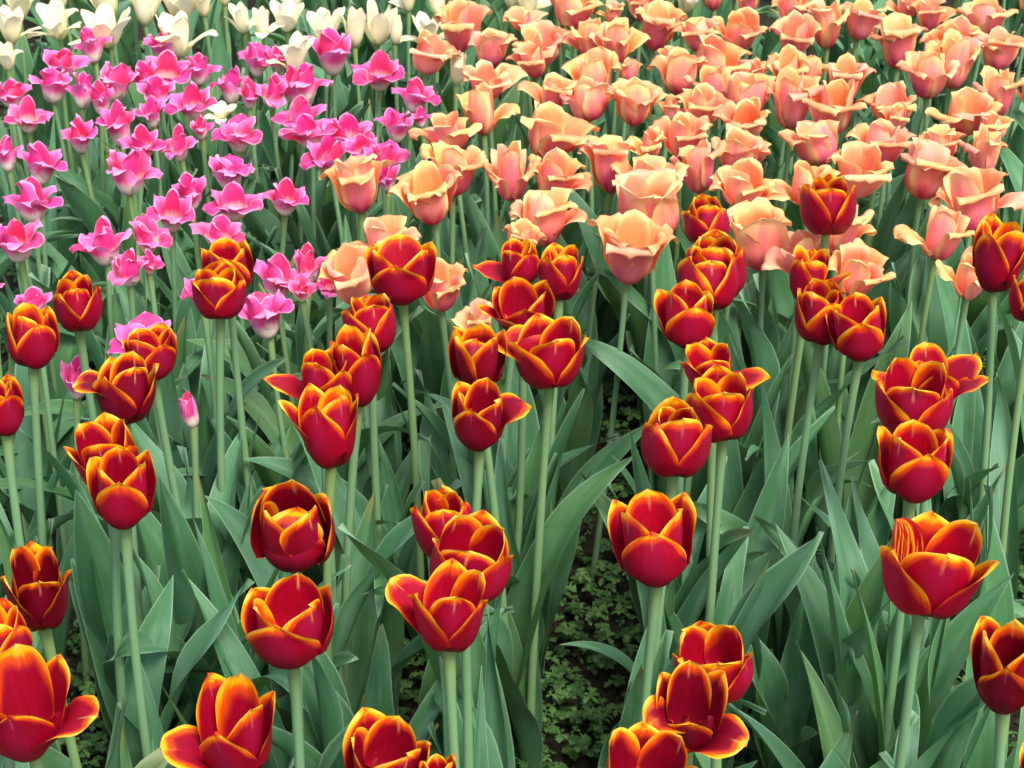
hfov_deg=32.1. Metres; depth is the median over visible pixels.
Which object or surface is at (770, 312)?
leaf clump
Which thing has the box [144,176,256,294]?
leaf clump
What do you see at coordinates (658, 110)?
leaf clump
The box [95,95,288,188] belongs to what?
leaf clump
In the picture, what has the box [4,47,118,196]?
tulip
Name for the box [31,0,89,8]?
tulip
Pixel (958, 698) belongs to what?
leaf clump
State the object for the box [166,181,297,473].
tulip
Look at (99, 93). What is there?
tulip
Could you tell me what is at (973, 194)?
tulip
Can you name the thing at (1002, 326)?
leaf clump
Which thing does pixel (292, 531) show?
tulip
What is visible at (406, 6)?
tulip
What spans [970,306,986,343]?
leaf clump
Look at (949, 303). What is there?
leaf clump
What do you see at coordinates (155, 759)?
leaf clump
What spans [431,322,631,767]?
tulip
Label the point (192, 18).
leaf clump
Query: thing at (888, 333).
leaf clump
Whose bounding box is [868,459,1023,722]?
leaf clump
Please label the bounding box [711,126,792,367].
tulip
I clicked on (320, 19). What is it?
tulip
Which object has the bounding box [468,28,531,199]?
tulip
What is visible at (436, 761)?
tulip
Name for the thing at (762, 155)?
tulip
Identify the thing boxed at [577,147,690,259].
leaf clump
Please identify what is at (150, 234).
tulip
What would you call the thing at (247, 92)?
tulip
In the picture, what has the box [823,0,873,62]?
leaf clump
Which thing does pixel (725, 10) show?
leaf clump
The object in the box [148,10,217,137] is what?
tulip
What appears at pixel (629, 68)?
tulip
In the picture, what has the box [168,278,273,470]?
tulip
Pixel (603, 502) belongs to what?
leaf clump
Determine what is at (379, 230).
tulip
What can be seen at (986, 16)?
tulip
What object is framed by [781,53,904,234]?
tulip
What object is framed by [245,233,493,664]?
tulip
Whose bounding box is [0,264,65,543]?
tulip
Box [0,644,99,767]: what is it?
tulip
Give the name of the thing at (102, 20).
tulip
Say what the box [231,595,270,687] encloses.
leaf clump
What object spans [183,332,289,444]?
leaf clump
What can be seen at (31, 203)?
tulip
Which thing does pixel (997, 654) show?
tulip
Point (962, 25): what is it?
tulip
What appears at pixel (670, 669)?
leaf clump
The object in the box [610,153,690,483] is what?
tulip
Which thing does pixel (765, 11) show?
leaf clump
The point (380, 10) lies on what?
leaf clump
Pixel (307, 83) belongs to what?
tulip
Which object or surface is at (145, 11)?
tulip
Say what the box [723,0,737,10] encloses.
tulip
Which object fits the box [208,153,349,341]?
tulip
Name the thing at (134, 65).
leaf clump
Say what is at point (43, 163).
tulip
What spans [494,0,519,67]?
leaf clump
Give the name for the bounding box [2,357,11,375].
leaf clump
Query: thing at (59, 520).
leaf clump
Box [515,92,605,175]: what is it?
leaf clump
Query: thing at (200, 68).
tulip
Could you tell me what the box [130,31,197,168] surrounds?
tulip
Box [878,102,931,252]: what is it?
tulip
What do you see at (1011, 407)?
leaf clump
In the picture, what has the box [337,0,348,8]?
leaf clump
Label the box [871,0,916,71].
leaf clump
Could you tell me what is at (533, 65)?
tulip
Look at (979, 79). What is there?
leaf clump
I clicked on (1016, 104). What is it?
tulip
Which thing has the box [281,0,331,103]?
tulip
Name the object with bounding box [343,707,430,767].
tulip
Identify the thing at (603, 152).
tulip
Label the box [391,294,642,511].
leaf clump
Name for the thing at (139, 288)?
leaf clump
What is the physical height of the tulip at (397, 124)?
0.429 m
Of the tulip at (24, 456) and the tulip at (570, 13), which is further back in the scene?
the tulip at (570, 13)
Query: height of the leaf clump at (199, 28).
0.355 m
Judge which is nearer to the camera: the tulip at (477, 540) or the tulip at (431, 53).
the tulip at (477, 540)
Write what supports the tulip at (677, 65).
on the ground at (600, 678)
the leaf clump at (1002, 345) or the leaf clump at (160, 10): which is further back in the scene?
the leaf clump at (160, 10)
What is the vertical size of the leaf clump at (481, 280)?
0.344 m
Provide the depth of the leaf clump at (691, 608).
1.74 m
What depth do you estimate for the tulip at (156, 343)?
1.72 m
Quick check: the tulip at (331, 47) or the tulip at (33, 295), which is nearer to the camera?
the tulip at (33, 295)
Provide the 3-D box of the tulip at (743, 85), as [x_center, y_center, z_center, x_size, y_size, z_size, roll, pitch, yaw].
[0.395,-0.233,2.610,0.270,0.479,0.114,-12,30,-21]
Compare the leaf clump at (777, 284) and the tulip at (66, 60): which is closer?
the leaf clump at (777, 284)
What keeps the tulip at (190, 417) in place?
on the ground at (600, 678)
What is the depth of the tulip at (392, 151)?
2.40 m
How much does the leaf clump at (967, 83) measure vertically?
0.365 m
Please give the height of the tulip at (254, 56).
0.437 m
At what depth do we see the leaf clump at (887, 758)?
1.51 m
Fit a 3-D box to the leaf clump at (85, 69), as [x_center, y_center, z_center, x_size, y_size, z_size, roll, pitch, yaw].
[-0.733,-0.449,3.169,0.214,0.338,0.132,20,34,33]
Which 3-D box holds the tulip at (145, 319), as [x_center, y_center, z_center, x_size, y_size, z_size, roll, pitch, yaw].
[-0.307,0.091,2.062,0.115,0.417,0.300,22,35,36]
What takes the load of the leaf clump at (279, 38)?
on the ground at (600, 678)
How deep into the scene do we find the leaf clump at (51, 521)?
1.76 m
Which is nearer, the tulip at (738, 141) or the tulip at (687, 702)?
the tulip at (687, 702)
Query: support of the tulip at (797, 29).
on the ground at (600, 678)
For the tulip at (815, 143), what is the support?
on the ground at (600, 678)
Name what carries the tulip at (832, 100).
on the ground at (600, 678)
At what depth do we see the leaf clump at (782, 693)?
1.70 m
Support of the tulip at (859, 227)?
on the ground at (600, 678)
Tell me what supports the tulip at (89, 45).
on the ground at (600, 678)
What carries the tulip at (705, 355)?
on the ground at (600, 678)
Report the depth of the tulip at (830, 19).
2.79 m
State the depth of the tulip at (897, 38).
2.71 m
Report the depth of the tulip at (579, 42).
2.72 m
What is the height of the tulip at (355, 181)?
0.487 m
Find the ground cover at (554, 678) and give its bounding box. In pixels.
[0,34,1023,767]
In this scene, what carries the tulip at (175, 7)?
on the ground at (600, 678)
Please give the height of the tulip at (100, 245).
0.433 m
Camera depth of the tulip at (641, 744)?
1.16 m
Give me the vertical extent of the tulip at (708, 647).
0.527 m
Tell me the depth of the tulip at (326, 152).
2.40 m
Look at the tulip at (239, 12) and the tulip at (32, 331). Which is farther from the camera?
the tulip at (239, 12)
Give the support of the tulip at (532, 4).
on the ground at (600, 678)
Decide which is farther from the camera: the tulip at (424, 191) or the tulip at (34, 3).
the tulip at (34, 3)
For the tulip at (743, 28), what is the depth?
2.76 m
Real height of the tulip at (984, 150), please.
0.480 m
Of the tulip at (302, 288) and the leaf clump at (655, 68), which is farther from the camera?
the leaf clump at (655, 68)
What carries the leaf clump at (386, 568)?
on the ground at (600, 678)
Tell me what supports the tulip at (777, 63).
on the ground at (600, 678)
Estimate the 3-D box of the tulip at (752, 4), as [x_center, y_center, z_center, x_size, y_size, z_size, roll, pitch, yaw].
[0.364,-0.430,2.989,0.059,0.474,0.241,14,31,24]
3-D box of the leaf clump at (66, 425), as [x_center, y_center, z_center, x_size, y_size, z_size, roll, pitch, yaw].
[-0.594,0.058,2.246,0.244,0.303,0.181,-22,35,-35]
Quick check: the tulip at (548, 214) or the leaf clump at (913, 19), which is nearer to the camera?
the tulip at (548, 214)
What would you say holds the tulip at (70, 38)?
on the ground at (600, 678)
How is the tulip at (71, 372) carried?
on the ground at (600, 678)
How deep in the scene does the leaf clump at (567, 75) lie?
3.53 m
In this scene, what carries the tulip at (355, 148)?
on the ground at (600, 678)
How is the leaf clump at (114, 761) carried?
on the ground at (600, 678)
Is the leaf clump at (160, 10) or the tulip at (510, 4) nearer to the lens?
the tulip at (510, 4)
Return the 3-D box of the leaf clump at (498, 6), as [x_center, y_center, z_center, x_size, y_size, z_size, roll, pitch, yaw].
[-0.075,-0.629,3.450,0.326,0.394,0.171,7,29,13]
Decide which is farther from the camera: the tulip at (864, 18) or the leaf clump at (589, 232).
the tulip at (864, 18)
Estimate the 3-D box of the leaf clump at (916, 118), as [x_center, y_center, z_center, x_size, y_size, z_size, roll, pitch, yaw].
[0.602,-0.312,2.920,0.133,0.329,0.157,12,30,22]
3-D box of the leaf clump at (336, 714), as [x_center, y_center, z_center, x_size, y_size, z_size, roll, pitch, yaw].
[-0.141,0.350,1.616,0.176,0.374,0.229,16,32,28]
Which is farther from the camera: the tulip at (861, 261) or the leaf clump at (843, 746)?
the tulip at (861, 261)
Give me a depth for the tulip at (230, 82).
2.67 m
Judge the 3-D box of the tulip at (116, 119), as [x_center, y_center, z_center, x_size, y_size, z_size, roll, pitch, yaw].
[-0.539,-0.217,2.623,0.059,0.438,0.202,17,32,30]
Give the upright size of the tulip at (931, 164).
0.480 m
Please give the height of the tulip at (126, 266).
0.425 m
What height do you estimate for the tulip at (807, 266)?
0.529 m
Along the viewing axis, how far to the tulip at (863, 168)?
2.25 m
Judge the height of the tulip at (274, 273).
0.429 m
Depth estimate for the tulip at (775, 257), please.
2.01 m
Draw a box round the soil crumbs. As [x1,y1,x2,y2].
[1,131,1023,765]
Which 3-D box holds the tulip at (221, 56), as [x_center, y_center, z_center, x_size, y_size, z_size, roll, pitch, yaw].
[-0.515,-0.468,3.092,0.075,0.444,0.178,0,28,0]
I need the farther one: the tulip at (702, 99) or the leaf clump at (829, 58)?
the leaf clump at (829, 58)
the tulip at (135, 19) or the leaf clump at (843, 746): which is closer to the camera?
the leaf clump at (843, 746)
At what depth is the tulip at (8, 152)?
2.41 m
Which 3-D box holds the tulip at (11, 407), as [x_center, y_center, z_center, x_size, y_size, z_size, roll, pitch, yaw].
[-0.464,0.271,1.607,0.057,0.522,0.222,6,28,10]
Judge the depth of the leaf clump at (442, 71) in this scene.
3.46 m
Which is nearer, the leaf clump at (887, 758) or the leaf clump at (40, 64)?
the leaf clump at (887, 758)
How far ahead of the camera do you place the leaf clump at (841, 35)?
3.37 m
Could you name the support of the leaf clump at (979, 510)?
on the ground at (600, 678)
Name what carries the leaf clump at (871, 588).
on the ground at (600, 678)
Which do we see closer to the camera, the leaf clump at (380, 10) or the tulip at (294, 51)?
the tulip at (294, 51)
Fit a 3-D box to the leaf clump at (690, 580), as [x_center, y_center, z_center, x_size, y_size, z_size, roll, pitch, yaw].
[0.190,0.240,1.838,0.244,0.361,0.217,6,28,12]
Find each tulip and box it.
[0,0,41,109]
[0,4,56,180]
[0,41,23,264]
[0,77,49,223]
[0,135,77,336]
[0,175,106,470]
[0,217,76,531]
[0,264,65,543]
[0,286,187,607]
[0,302,96,745]
[0,374,61,752]
[0,540,81,767]
[0,598,31,767]
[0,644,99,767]
[2,95,57,286]
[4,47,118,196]
[6,0,52,177]
[14,67,112,279]
[16,141,105,357]
[19,270,145,564]
[24,247,148,417]
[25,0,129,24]
[26,0,91,176]
[28,215,251,374]
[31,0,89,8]
[31,114,123,275]
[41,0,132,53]
[43,446,170,767]
[46,61,144,213]
[47,0,109,176]
[54,124,165,297]
[57,60,268,206]
[57,79,120,296]
[57,148,179,349]
[60,355,91,694]
[63,75,175,206]
[63,412,254,767]
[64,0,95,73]
[64,71,147,274]
[68,2,153,200]
[70,0,188,158]
[70,351,246,726]
[72,26,112,173]
[90,0,165,200]
[94,99,197,275]
[95,214,245,407]
[96,0,144,201]
[105,311,273,502]
[112,187,249,328]
[114,249,185,479]
[120,323,246,666]
[123,391,264,709]
[129,214,198,399]
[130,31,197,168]
[131,257,251,619]
[135,95,252,330]
[141,0,196,139]
[144,49,273,188]
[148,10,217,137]
[153,171,238,321]
[157,479,350,767]
[160,123,255,249]
[160,672,275,767]
[162,52,258,177]
[163,81,255,244]
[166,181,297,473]
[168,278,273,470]
[171,572,333,767]
[176,115,229,271]
[180,100,252,256]
[181,237,305,666]
[185,66,287,186]
[195,0,232,154]
[203,2,290,155]
[205,324,381,713]
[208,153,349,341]
[211,113,277,296]
[219,0,262,110]
[226,289,322,585]
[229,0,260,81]
[236,252,423,420]
[237,41,276,129]
[237,77,321,293]
[240,133,417,339]
[242,95,340,324]
[244,278,336,419]
[245,177,325,361]
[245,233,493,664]
[247,5,362,128]
[255,30,369,184]
[255,71,287,189]
[256,215,421,470]
[259,65,332,223]
[261,0,302,64]
[261,348,513,715]
[263,44,313,207]
[265,113,395,349]
[270,0,303,44]
[277,153,414,428]
[278,242,326,401]
[278,382,443,757]
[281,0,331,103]
[283,27,384,220]
[285,62,377,235]
[288,275,317,405]
[291,293,415,715]
[296,112,374,306]
[300,0,361,79]
[303,6,442,142]
[310,133,419,254]
[310,139,463,329]
[317,244,418,519]
[334,49,404,250]
[337,6,389,140]
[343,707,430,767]
[350,0,433,109]
[355,0,460,150]
[359,313,588,767]
[363,0,443,138]
[364,164,413,442]
[369,76,441,210]
[370,28,461,209]
[373,107,419,301]
[376,105,447,301]
[381,0,475,160]
[381,14,446,163]
[385,558,488,767]
[388,160,462,460]
[393,257,498,501]
[395,50,474,217]
[395,59,527,276]
[398,0,551,186]
[406,242,591,677]
[408,110,591,292]
[410,485,507,767]
[412,11,447,146]
[414,298,530,577]
[418,378,531,743]
[419,140,488,339]
[419,754,455,767]
[429,238,538,476]
[429,509,513,767]
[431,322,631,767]
[432,0,520,214]
[448,81,519,282]
[462,100,599,318]
[464,140,590,397]
[465,218,566,426]
[466,0,513,104]
[466,6,547,201]
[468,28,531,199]
[477,34,588,318]
[477,276,584,555]
[481,0,519,143]
[501,147,601,424]
[509,187,592,506]
[512,20,599,201]
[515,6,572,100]
[516,72,600,319]
[519,0,603,191]
[519,17,627,200]
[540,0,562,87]
[555,134,637,464]
[558,75,615,333]
[560,46,661,287]
[579,16,650,216]
[581,193,792,489]
[582,57,642,336]
[586,126,667,426]
[587,209,679,581]
[594,0,661,135]
[594,111,713,293]
[600,76,667,387]
[600,721,697,767]
[603,158,789,392]
[607,489,756,767]
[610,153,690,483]
[611,245,738,496]
[612,168,682,494]
[619,396,823,762]
[627,0,654,154]
[629,0,679,100]
[629,279,835,495]
[632,52,837,196]
[633,0,724,137]
[640,94,687,268]
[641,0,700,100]
[642,660,748,766]
[643,0,697,125]
[643,45,674,163]
[646,46,765,231]
[655,139,757,330]
[664,337,788,721]
[669,17,718,107]
[669,82,735,261]
[672,6,766,166]
[672,620,753,767]
[680,97,770,253]
[682,65,730,204]
[683,229,746,571]
[685,364,773,767]
[692,292,895,622]
[696,33,764,141]
[702,0,721,139]
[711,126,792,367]
[715,278,843,662]
[717,197,807,441]
[719,0,762,165]
[719,10,865,200]
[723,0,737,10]
[727,72,879,237]
[732,160,852,493]
[732,229,870,507]
[733,140,919,388]
[744,57,810,165]
[749,141,887,314]
[753,342,988,648]
[754,0,813,159]
[760,0,859,168]
[765,44,809,206]
[765,65,821,251]
[767,245,870,653]
[778,120,886,347]
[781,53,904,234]
[787,204,974,539]
[788,205,876,541]
[793,77,867,299]
[793,238,960,563]
[799,173,902,571]
[804,0,886,176]
[816,419,953,767]
[830,80,916,256]
[840,15,984,220]
[845,117,925,389]
[851,357,1013,718]
[853,25,945,202]
[858,51,959,228]
[869,12,928,215]
[874,0,915,104]
[875,137,967,363]
[877,0,960,123]
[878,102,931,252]
[879,511,999,767]
[891,167,1023,358]
[902,0,1018,162]
[905,26,1023,208]
[912,87,1002,298]
[916,124,1019,329]
[920,110,1015,327]
[924,28,1005,183]
[931,246,998,519]
[939,0,970,156]
[943,66,1023,305]
[943,123,1009,315]
[943,212,1023,660]
[970,616,1023,767]
[994,86,1023,363]
[998,0,1023,114]
[999,0,1023,169]
[1019,742,1023,767]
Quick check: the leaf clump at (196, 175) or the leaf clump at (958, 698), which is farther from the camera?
the leaf clump at (196, 175)
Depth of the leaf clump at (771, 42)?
3.52 m
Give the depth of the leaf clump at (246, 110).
2.96 m
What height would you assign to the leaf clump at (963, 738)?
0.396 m
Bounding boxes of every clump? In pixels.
[0,0,5,104]
[0,42,50,110]
[0,231,77,279]
[0,293,245,523]
[0,307,2,351]
[0,354,86,463]
[0,443,104,594]
[0,475,59,507]
[0,531,15,598]
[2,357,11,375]
[4,536,64,656]
[22,223,159,339]
[29,4,139,136]
[35,39,134,138]
[38,518,53,662]
[51,135,216,232]
[56,163,96,183]
[67,357,286,482]
[69,490,200,737]
[90,0,125,32]
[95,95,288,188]
[103,445,350,726]
[106,698,126,767]
[109,53,211,166]
[119,8,198,94]
[120,717,131,767]
[130,55,167,116]
[133,469,357,732]
[134,196,322,330]
[135,747,168,767]
[138,158,298,330]
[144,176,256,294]
[146,67,244,234]
[152,415,290,512]
[156,0,216,83]
[162,177,304,252]
[164,477,463,729]
[167,363,302,447]
[178,343,441,488]
[181,569,367,767]
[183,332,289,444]
[187,283,291,399]
[188,63,287,115]
[195,0,233,63]
[226,292,375,444]
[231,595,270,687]
[234,9,367,118]
[237,35,417,120]
[241,147,342,299]
[242,61,274,189]
[247,9,345,101]
[257,75,333,185]
[272,623,438,767]
[279,74,415,249]
[283,0,352,63]
[289,757,293,767]
[294,21,373,64]
[303,607,504,767]
[309,56,392,121]
[319,480,424,583]
[326,0,335,16]
[335,248,495,426]
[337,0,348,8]
[338,522,514,767]
[340,0,433,126]
[342,107,470,205]
[352,0,442,51]
[358,0,425,107]
[366,142,481,226]
[367,0,433,125]
[371,225,488,337]
[372,72,438,164]
[375,0,511,89]
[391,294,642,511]
[425,0,505,91]
[432,124,516,225]
[440,397,560,668]
[448,184,489,247]
[449,373,618,495]
[464,124,579,259]
[479,0,560,131]
[492,5,552,128]
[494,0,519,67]
[508,28,516,37]
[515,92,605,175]
[538,9,572,79]
[559,497,824,672]
[565,0,676,59]
[568,0,636,63]
[568,190,643,347]
[573,148,579,161]
[577,14,685,85]
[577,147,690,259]
[578,470,766,632]
[592,0,618,22]
[598,623,766,767]
[605,50,692,194]
[630,457,759,688]
[644,100,661,125]
[646,114,795,207]
[660,273,862,403]
[661,146,796,211]
[663,0,723,48]
[694,710,918,767]
[710,333,763,554]
[718,0,777,35]
[720,3,778,37]
[721,33,780,140]
[724,0,731,17]
[726,640,985,767]
[729,282,907,503]
[745,267,889,370]
[745,554,884,767]
[751,12,809,125]
[767,0,844,57]
[771,52,945,133]
[775,523,989,767]
[777,111,854,208]
[786,175,915,393]
[788,205,929,354]
[802,463,1023,622]
[804,490,890,767]
[808,0,843,63]
[815,484,1017,767]
[818,0,934,131]
[818,192,891,242]
[819,458,949,766]
[820,48,908,118]
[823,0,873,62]
[829,0,919,76]
[836,0,891,92]
[836,99,930,170]
[839,5,939,71]
[841,9,939,117]
[846,114,906,241]
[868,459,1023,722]
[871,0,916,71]
[871,261,1023,459]
[878,218,961,357]
[878,706,1023,767]
[911,12,918,24]
[930,0,969,124]
[937,102,1023,222]
[938,57,1023,153]
[939,19,1023,106]
[941,17,1006,96]
[943,354,1023,560]
[964,153,1023,231]
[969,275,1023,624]
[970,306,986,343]
[971,596,1023,615]
[982,380,1023,451]
[985,180,1019,369]
[994,313,1023,454]
[995,325,1017,329]
[997,300,1023,440]
[998,0,1023,34]
[999,148,1023,220]
[1011,109,1023,129]
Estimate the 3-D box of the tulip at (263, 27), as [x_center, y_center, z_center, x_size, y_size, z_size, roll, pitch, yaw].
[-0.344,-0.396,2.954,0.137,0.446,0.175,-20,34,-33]
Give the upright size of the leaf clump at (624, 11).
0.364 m
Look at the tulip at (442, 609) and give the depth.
1.31 m
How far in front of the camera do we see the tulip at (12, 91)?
2.63 m
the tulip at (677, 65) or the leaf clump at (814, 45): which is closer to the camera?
the tulip at (677, 65)
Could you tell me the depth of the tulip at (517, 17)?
2.84 m
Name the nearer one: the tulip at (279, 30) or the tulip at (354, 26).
the tulip at (354, 26)
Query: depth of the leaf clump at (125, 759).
1.53 m
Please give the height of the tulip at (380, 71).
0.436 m
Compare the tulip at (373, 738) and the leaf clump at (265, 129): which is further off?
the leaf clump at (265, 129)
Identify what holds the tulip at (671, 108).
on the ground at (600, 678)
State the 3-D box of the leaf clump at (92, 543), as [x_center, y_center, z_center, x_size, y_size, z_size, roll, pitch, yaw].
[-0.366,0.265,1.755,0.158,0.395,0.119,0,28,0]
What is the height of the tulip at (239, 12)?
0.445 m
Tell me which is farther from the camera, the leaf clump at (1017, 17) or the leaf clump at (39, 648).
the leaf clump at (1017, 17)
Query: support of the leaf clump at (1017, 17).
on the ground at (600, 678)
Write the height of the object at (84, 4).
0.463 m
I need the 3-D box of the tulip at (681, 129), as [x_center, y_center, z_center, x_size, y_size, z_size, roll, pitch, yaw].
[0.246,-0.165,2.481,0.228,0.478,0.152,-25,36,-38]
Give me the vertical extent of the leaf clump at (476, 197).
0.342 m
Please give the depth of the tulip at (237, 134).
2.48 m
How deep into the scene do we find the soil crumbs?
2.13 m
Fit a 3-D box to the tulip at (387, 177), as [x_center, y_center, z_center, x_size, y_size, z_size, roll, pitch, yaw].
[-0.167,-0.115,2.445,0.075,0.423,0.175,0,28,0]
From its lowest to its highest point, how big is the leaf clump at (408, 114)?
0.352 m
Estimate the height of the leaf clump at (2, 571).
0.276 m
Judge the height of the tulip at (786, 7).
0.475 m
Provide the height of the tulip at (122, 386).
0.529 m
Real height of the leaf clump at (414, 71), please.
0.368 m
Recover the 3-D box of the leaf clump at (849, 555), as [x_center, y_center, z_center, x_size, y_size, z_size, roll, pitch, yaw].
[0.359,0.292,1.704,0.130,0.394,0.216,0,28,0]
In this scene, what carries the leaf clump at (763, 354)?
on the ground at (600, 678)
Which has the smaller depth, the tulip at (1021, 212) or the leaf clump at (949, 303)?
the leaf clump at (949, 303)
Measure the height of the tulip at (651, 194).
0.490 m
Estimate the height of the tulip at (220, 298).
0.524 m
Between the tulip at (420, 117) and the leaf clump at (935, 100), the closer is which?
the tulip at (420, 117)
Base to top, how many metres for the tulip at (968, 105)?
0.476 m
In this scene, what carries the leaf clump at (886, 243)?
on the ground at (600, 678)
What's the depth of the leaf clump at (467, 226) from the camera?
2.67 m
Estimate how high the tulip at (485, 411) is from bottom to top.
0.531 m
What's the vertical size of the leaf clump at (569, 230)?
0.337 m
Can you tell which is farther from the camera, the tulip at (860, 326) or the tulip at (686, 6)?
the tulip at (686, 6)
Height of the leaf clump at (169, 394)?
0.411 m
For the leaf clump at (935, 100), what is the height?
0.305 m
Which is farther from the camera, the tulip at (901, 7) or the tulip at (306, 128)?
the tulip at (901, 7)
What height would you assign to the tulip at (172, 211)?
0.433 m
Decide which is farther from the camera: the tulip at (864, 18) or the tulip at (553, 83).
the tulip at (864, 18)
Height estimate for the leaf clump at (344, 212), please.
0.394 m
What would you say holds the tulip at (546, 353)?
on the ground at (600, 678)
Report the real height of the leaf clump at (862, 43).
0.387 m
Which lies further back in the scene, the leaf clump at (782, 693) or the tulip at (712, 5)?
the tulip at (712, 5)
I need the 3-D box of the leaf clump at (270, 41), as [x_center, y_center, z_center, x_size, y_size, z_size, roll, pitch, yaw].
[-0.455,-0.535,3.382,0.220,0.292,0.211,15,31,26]
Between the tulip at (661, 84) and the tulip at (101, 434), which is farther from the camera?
the tulip at (661, 84)
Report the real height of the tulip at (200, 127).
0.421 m
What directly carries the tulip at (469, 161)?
on the ground at (600, 678)
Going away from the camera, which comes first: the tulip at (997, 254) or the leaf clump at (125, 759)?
the leaf clump at (125, 759)
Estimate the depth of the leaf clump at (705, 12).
3.45 m
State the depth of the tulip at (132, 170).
2.35 m
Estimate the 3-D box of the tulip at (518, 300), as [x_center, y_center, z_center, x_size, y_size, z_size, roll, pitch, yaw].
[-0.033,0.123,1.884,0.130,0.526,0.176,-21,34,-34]
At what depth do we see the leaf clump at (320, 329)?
2.29 m
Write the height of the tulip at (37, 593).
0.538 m
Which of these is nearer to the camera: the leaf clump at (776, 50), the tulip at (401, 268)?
the tulip at (401, 268)
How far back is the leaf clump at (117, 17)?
3.93 m
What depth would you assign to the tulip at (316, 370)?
1.63 m
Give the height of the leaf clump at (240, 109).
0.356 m
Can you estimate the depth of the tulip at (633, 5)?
2.94 m
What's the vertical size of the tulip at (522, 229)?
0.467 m
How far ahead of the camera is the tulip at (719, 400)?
1.59 m
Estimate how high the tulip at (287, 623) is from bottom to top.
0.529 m
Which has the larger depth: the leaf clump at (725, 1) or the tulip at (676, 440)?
the leaf clump at (725, 1)
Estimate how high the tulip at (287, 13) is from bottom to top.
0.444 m
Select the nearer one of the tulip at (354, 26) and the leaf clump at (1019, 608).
the leaf clump at (1019, 608)
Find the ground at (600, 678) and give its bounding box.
[0,0,1023,767]
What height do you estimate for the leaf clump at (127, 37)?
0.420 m
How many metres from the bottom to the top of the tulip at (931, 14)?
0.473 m
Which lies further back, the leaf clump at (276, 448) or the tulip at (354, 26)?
the tulip at (354, 26)
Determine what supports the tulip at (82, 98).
on the ground at (600, 678)
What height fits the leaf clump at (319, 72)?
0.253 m
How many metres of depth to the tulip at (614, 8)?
2.86 m
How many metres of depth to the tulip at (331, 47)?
2.79 m
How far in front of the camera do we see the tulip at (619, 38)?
2.71 m
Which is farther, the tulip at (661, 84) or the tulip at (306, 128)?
the tulip at (661, 84)
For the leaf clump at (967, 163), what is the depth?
2.71 m
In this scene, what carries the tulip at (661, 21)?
on the ground at (600, 678)
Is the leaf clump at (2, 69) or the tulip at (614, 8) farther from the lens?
the leaf clump at (2, 69)
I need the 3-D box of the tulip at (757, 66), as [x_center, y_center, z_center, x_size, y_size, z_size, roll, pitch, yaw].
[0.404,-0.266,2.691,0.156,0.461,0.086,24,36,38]
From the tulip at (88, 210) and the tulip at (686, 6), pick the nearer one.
the tulip at (88, 210)
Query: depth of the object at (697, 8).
3.19 m
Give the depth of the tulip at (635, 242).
2.02 m
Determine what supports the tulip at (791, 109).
on the ground at (600, 678)
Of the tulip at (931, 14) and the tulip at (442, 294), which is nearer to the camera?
the tulip at (442, 294)
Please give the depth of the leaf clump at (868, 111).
3.03 m
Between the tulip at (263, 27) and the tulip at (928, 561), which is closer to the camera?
the tulip at (928, 561)
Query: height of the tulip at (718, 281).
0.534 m
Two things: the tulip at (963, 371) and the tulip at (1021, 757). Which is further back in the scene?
the tulip at (963, 371)
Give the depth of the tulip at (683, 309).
1.73 m
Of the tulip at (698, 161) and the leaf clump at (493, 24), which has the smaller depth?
the tulip at (698, 161)
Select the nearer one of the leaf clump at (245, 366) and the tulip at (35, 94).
the leaf clump at (245, 366)
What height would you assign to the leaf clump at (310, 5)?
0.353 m
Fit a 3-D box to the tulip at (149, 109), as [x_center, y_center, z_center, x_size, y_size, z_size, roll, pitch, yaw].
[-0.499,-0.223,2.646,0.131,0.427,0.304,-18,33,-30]
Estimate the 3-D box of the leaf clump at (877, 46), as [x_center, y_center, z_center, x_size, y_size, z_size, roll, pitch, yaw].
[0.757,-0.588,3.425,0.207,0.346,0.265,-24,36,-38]
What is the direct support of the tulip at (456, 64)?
on the ground at (600, 678)
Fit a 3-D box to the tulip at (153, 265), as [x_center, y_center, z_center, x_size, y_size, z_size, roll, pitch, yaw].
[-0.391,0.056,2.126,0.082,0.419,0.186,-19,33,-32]
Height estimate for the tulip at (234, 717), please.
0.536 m
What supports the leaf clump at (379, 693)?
on the ground at (600, 678)
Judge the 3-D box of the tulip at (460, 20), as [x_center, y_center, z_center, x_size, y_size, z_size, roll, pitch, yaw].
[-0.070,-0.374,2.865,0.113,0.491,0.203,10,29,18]
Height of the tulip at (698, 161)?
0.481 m
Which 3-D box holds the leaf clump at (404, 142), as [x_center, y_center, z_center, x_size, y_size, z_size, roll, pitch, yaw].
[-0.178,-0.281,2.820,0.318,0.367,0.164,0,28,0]
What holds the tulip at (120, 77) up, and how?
on the ground at (600, 678)
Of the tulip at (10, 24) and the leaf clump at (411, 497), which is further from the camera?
the tulip at (10, 24)
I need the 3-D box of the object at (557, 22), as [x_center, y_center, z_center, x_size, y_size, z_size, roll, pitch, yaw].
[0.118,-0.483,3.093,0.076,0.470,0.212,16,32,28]
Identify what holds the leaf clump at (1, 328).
on the ground at (600, 678)
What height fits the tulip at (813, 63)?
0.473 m
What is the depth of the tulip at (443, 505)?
1.49 m
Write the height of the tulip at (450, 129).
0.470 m
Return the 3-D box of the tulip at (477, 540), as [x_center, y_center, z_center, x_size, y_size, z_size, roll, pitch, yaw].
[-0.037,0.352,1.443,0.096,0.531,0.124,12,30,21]
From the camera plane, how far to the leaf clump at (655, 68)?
3.22 m
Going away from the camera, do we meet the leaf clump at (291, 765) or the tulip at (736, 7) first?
the leaf clump at (291, 765)

